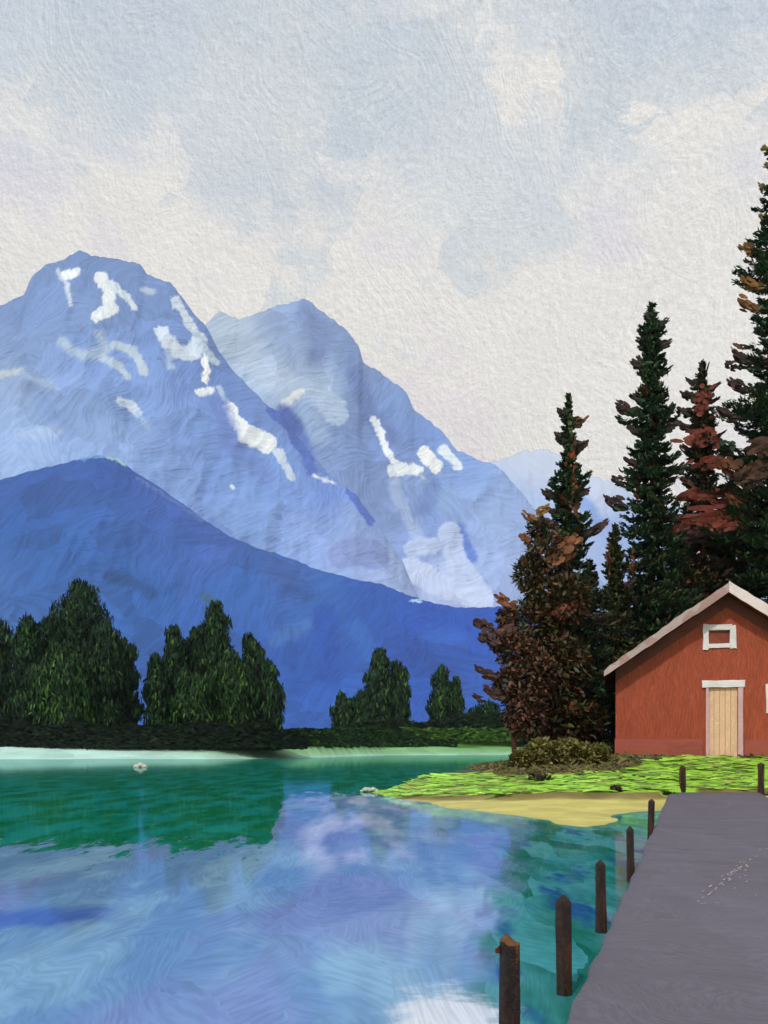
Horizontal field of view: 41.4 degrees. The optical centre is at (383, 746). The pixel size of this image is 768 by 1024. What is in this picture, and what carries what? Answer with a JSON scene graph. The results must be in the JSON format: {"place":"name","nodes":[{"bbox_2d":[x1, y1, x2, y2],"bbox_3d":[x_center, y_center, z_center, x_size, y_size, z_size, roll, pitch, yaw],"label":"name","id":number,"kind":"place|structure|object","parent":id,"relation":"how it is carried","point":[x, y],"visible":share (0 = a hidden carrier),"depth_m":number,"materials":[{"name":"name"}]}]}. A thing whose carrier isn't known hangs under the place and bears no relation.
{"place":"outdoors","nodes":[
{"label":"outdoors","id":0,"kind":"place"},
{"bbox_2d":[0,250,418,597],"bbox_3d":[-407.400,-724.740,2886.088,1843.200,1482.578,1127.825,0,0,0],"label":"snow capped mountain","id":1,"kind":"structure","parent":0,"point":[125,362],"depth_m":2847.35,"materials":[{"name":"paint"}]},
{"bbox_2d":[0,741,529,758],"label":"shore","id":2,"kind":"structure","parent":0,"point":[471,748],"depth_m":152.49,"materials":[{"name":"paint"}]},
{"bbox_2d":[0,618,17,722],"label":"shore tree","id":3,"kind":"object","parent":2,"relation":"on","point":[6,665],"visible":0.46,"depth_m":165.81,"materials":[{"name":"green plant"}]},
{"bbox_2d":[2,613,43,723],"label":"shore tree","id":4,"kind":"object","parent":2,"relation":"on","point":[25,651],"visible":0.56,"depth_m":158.54,"materials":[{"name":"green plant"}]},
{"bbox_2d":[36,615,57,658],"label":"shore tree","id":5,"kind":"object","parent":2,"relation":"on","point":[45,639],"visible":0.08,"depth_m":164.61,"materials":[{"name":"green plant"}]},
{"bbox_2d":[17,646,104,736],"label":"shore tree","id":6,"kind":"object","parent":2,"relation":"on","point":[63,686],"visible":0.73,"depth_m":151.60,"materials":[{"name":"green plant"}]},
{"bbox_2d":[46,578,113,722],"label":"shore tree","id":7,"kind":"object","parent":2,"relation":"on","point":[75,625],"visible":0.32,"depth_m":160.60,"materials":[{"name":"green plant"}]},
{"bbox_2d":[80,617,132,727],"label":"shore tree","id":8,"kind":"object","parent":2,"relation":"on","point":[105,652],"visible":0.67,"depth_m":156.40,"materials":[{"name":"green plant"}]},
{"bbox_2d":[112,636,144,724],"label":"shore tree","id":9,"kind":"object","parent":2,"relation":"on","point":[135,710],"visible":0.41,"depth_m":160.95,"materials":[{"name":"green plant"}]},
{"bbox_2d":[140,651,173,725],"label":"shore tree","id":10,"kind":"object","parent":2,"relation":"on","point":[156,693],"visible":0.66,"depth_m":160.89,"materials":[{"name":"green plant"}]},
{"bbox_2d":[161,623,193,724],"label":"shore tree","id":11,"kind":"object","parent":2,"relation":"on","point":[174,659],"visible":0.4,"depth_m":164.67,"materials":[{"name":"green plant"}]},
{"bbox_2d":[183,625,207,677],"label":"shore tree","id":12,"kind":"object","parent":2,"relation":"on","point":[192,641],"visible":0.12,"depth_m":166.56,"materials":[{"name":"green plant"}]},
{"bbox_2d":[168,668,225,748],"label":"shore tree","id":13,"kind":"object","parent":2,"relation":"on","point":[191,699],"visible":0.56,"depth_m":153.33,"materials":[{"name":"green plant"}]},
{"bbox_2d":[193,599,235,720],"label":"shore tree","id":14,"kind":"object","parent":2,"relation":"on","point":[212,628],"visible":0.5,"depth_m":162.54,"materials":[{"name":"green plant"}]},
{"bbox_2d":[209,648,265,726],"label":"shore tree","id":15,"kind":"object","parent":2,"relation":"on","point":[235,686],"visible":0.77,"depth_m":155.99,"materials":[{"name":"green plant"}]},
{"bbox_2d":[240,631,265,720],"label":"shore tree","id":16,"kind":"object","parent":2,"relation":"on","point":[253,654],"visible":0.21,"depth_m":161.95,"materials":[{"name":"green plant"}]},
{"bbox_2d":[0,711,528,750],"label":"undergrowth","id":17,"kind":"object","parent":2,"relation":"on","point":[260,733],"visible":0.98,"depth_m":149.65,"materials":[{"name":"green plant"}]},
{"bbox_2d":[252,657,286,750],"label":"shore tree","id":18,"kind":"object","parent":2,"relation":"on","point":[271,706],"visible":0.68,"depth_m":158.81,"materials":[{"name":"green plant"}]},
{"bbox_2d":[329,690,353,728],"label":"shore tree","id":19,"kind":"object","parent":2,"relation":"on","point":[341,713],"visible":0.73,"depth_m":234.83,"materials":[{"name":"green plant"}]},
{"bbox_2d":[350,689,378,726],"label":"shore tree","id":20,"kind":"object","parent":2,"relation":"on","point":[364,708],"visible":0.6,"depth_m":236.22,"materials":[{"name":"green plant"}]},
{"bbox_2d":[362,646,394,721],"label":"shore tree","id":21,"kind":"object","parent":2,"relation":"on","point":[379,682],"visible":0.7,"depth_m":238.37,"materials":[{"name":"green plant"}]},
{"bbox_2d":[389,658,411,721],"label":"shore tree","id":22,"kind":"object","parent":2,"relation":"on","point":[401,689],"visible":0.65,"depth_m":240.40,"materials":[{"name":"green plant"}]},
{"bbox_2d":[425,664,454,719],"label":"shore tree","id":23,"kind":"object","parent":2,"relation":"on","point":[441,699],"visible":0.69,"depth_m":242.43,"materials":[{"name":"green plant"}]},
{"bbox_2d":[451,675,465,714],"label":"shore tree","id":24,"kind":"object","parent":2,"relation":"on","point":[459,704],"visible":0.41,"depth_m":244.85,"materials":[{"name":"green plant"}]},
{"bbox_2d":[463,698,500,714],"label":"shore tree","id":25,"kind":"object","parent":2,"relation":"on","point":[488,706],"visible":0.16,"depth_m":238.56,"materials":[{"name":"green plant"}]},
{"bbox_2d":[0,455,625,730],"bbox_3d":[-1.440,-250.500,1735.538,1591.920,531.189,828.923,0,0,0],"label":"blue hill","id":26,"kind":"structure","parent":0,"point":[150,560],"depth_m":1659.64,"materials":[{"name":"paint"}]},
{"bbox_2d":[0,755,660,1023],"bbox_3d":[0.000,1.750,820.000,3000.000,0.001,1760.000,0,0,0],"label":"lake water","id":27,"kind":"structure","parent":0,"point":[322,890],"depth_m":12.11,"materials":[{"name":"blue liquid"}]},
{"bbox_2d":[495,934,519,1023],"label":"wooden post","id":28,"kind":"object","parent":27,"relation":"in","point":[507,949],"visible":1,"depth_m":4.99,"materials":[{"name":"brown wood"}]},
{"bbox_2d":[555,895,571,995],"bbox_3d":[1.272,1.774,7.172,0.125,1.453,0.115,0,0,0],"label":"wooden post","id":29,"kind":"object","parent":27,"relation":"in","point":[563,923],"visible":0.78,"depth_m":7.13,"materials":[{"name":"brown wood"}]},
{"bbox_2d":[595,860,606,933],"bbox_3d":[2.049,1.783,9.565,0.117,1.434,0.112,0,0,0],"label":"wooden post","id":30,"kind":"object","parent":27,"relation":"in","point":[600,902],"visible":0.59,"depth_m":9.52,"materials":[{"name":"brown wood"}]},
{"bbox_2d":[626,826,634,881],"bbox_3d":[3.216,1.768,13.209,0.127,1.463,0.115,0,0,0],"label":"wooden post","id":31,"kind":"object","parent":27,"relation":"in","point":[630,850],"visible":0.5,"depth_m":13.17,"materials":[{"name":"brown wood"}]},
{"bbox_2d":[647,799,654,839],"bbox_3d":[4.991,1.740,19.021,0.151,1.520,0.123,0,0,0],"label":"wooden post","id":32,"kind":"object","parent":27,"relation":"in","point":[651,811],"visible":0.34,"depth_m":18.97,"materials":[{"name":"brown wood"}]},
{"bbox_2d":[567,792,767,1023],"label":"dock","id":33,"kind":"structure","parent":27,"relation":"in","point":[673,951],"depth_m":8.41,"materials":[{"name":"paint"}]},
{"bbox_2d":[697,797,767,903],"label":"scratch marks","id":34,"kind":"object","parent":33,"relation":"on","point":[728,878],"visible":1,"depth_m":11.57,"materials":[{"name":"paint"}]},
{"bbox_2d":[0,0,767,506],"label":"sky","id":35,"kind":"structure","parent":0,"point":[492,199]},
{"bbox_2d":[205,299,630,611],"bbox_3d":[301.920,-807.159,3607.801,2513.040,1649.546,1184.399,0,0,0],"label":"snowy mountain","id":36,"kind":"structure","parent":0,"point":[448,518],"depth_m":3564.16,"materials":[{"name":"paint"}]},
{"bbox_2d":[371,755,767,826],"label":"ground","id":37,"kind":"structure","parent":0,"point":[584,809],"depth_m":30.23,"materials":[{"name":"sand"}]},
{"bbox_2d":[472,592,559,751],"bbox_3d":[5.190,-2.444,40.010,3.549,7.134,1.993,0,0,0],"label":"brown leafed tree","id":38,"kind":"object","parent":37,"relation":"on","point":[518,655],"visible":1,"depth_m":39.57,"materials":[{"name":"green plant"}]},
{"bbox_2d":[506,736,560,768],"bbox_3d":[5.233,0.393,35.605,2.002,1.560,1.303,0,0,0],"label":"shrub","id":39,"kind":"object","parent":37,"relation":"on","point":[528,755],"visible":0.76,"depth_m":35.27,"materials":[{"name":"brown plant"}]},
{"bbox_2d":[524,772,552,781],"bbox_3d":[5.133,1.104,33.491,0.946,0.551,1.034,0,0,-43],"label":"grass tuft","id":40,"kind":"object","parent":37,"relation":"on","point":[539,776],"visible":0.62,"depth_m":33.28,"materials":[{"name":"brown plant"}]},
{"bbox_2d":[509,503,611,752],"bbox_3d":[7.246,-4.449,42.005,4.426,10.946,2.512,0,0,0],"label":"brown leafed tree","id":41,"kind":"object","parent":37,"relation":"on","point":[560,549],"visible":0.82,"depth_m":41.49,"materials":[{"name":"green plant"}]},
{"bbox_2d":[509,392,615,754],"bbox_3d":[8.010,-7.218,44.112,5.879,16.273,6.182,0,0,0],"label":"spruce tree","id":42,"kind":"object","parent":37,"relation":"on","point":[568,493],"visible":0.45,"depth_m":43.56,"materials":[{"name":"green plant"}]},
{"bbox_2d":[380,754,767,797],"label":"grass","id":43,"kind":"structure","parent":37,"relation":"on","point":[422,785],"depth_m":34.01,"materials":[{"name":"plant"}]},
{"bbox_2d":[679,766,685,791],"bbox_3d":[9.842,1.218,33.484,0.220,1.164,0.221,0,0,0],"label":"wooden post","id":44,"kind":"object","parent":43,"relation":"on","point":[682,776],"visible":0.77,"depth_m":33.40,"materials":[{"name":"brown wood"}]},
{"bbox_2d":[757,763,764,793],"bbox_3d":[12.390,1.167,33.380,0.239,1.266,0.239,0,0,0],"label":"wooden post","id":45,"kind":"object","parent":43,"relation":"on","point":[761,769],"visible":0.79,"depth_m":33.30,"materials":[{"name":"brown wood"}]},
{"bbox_2d":[549,737,604,766],"bbox_3d":[6.721,0.369,35.916,2.177,1.525,1.494,0,0,0],"label":"shrub","id":46,"kind":"object","parent":37,"relation":"on","point":[572,750],"visible":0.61,"depth_m":35.49,"materials":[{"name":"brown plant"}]},
{"bbox_2d":[577,558,629,739],"bbox_3d":[10.027,-4.191,50.000,3.845,10.218,3.357,0,0,0],"label":"spruce tree","id":47,"kind":"object","parent":37,"relation":"on","point":[606,632],"visible":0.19,"depth_m":49.66,"materials":[{"name":"green plant"}]},
{"bbox_2d":[589,741,619,762],"bbox_3d":[7.829,0.378,36.197,1.364,1.165,0.969,0,0,0],"label":"shrub","id":48,"kind":"object","parent":37,"relation":"on","point":[608,754],"visible":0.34,"depth_m":35.93,"materials":[{"name":"green plant"}]},
{"bbox_2d":[608,784,622,792],"bbox_3d":[7.197,1.356,31.595,0.482,0.380,0.434,0,0,-12],"label":"grass tuft","id":49,"kind":"object","parent":37,"relation":"on","point":[617,788],"visible":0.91,"depth_m":31.50,"materials":[{"name":"brown plant"}]},
{"bbox_2d":[467,751,764,776],"bbox_3d":[9.694,0.655,37.971,12.698,0.972,8.296,0,0,0],"label":"ground cover","id":50,"kind":"object","parent":37,"relation":"on","point":[500,768],"visible":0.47,"depth_m":35.18,"materials":[{"name":"brown plant"}]},
{"bbox_2d":[596,522,641,753],"bbox_3d":[12.318,-5.485,53.827,5.715,12.888,4.580,0,0,0],"label":"spruce tree","id":51,"kind":"object","parent":37,"relation":"on","point":[614,562],"visible":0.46,"depth_m":53.61,"materials":[{"name":"green plant"}]},
{"bbox_2d":[598,301,702,657],"bbox_3d":[14.963,-11.699,55.966,8.209,25.730,7.864,0,0,0],"label":"spruce tree","id":52,"kind":"object","parent":37,"relation":"on","point":[652,615],"visible":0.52,"depth_m":55.44,"materials":[{"name":"green plant"}]},
{"bbox_2d":[663,790,676,794],"bbox_3d":[9.161,1.638,32.617,0.856,0.495,0.782,0,0,0],"label":"grass tuft","id":53,"kind":"object","parent":37,"relation":"on","point":[666,792],"visible":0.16,"depth_m":32.49,"materials":[{"name":"green plant"}]},
{"bbox_2d":[656,523,708,631],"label":"spruce tree","id":54,"kind":"object","parent":37,"relation":"on","point":[677,571],"visible":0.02,"depth_m":60.42,"materials":[{"name":"green plant"}]},
{"bbox_2d":[604,581,767,757],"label":"red barn","id":55,"kind":"structure","parent":37,"relation":"on","point":[693,680],"depth_m":38.16,"materials":[{"name":"paint"}]},
{"bbox_2d":[703,624,736,649],"bbox_3d":[12.572,-4.114,38.076,1.219,0.996,0.167,0,0,13],"label":"window","id":56,"kind":"structure","parent":55,"relation":"in","point":[722,635],"depth_m":38.07,"materials":[{"name":"paint"}]},
{"bbox_2d":[702,680,744,757],"bbox_3d":[12.712,-0.886,38.044,1.561,3.209,0.206,0,0,13],"label":"door","id":57,"kind":"structure","parent":55,"relation":"in","point":[721,703],"depth_m":38.06,"materials":[{"name":"paint"}]},
{"bbox_2d":[766,684,767,712],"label":"window","id":58,"kind":"structure","parent":55,"relation":"in","point":[766,684],"depth_m":37.62,"materials":[{"name":"paint"}]},
{"bbox_2d":[662,359,759,613],"bbox_3d":[17.958,-10.757,58.525,6.930,23.401,6.502,0,0,0],"label":"spruce tree","id":59,"kind":"object","parent":37,"relation":"on","point":[703,493],"visible":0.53,"depth_m":57.69,"materials":[{"name":"red plant"}]},
{"bbox_2d":[692,478,764,600],"bbox_3d":[21.586,-7.732,62.073,9.127,18.182,8.854,0,0,0],"label":"spruce tree","id":60,"kind":"object","parent":37,"relation":"on","point":[726,554],"visible":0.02,"depth_m":60.65,"materials":[{"name":"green plant"}]},
{"bbox_2d":[692,144,767,603],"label":"spruce tree","id":61,"kind":"object","parent":37,"relation":"on","point":[748,466],"visible":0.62,"depth_m":56.32,"materials":[{"name":"green plant"}]},
{"bbox_2d":[490,449,766,606],"bbox_3d":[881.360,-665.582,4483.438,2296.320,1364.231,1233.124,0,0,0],"label":"distant mountain","id":62,"kind":"structure","parent":0,"point":[528,474],"depth_m":4521.93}
]}

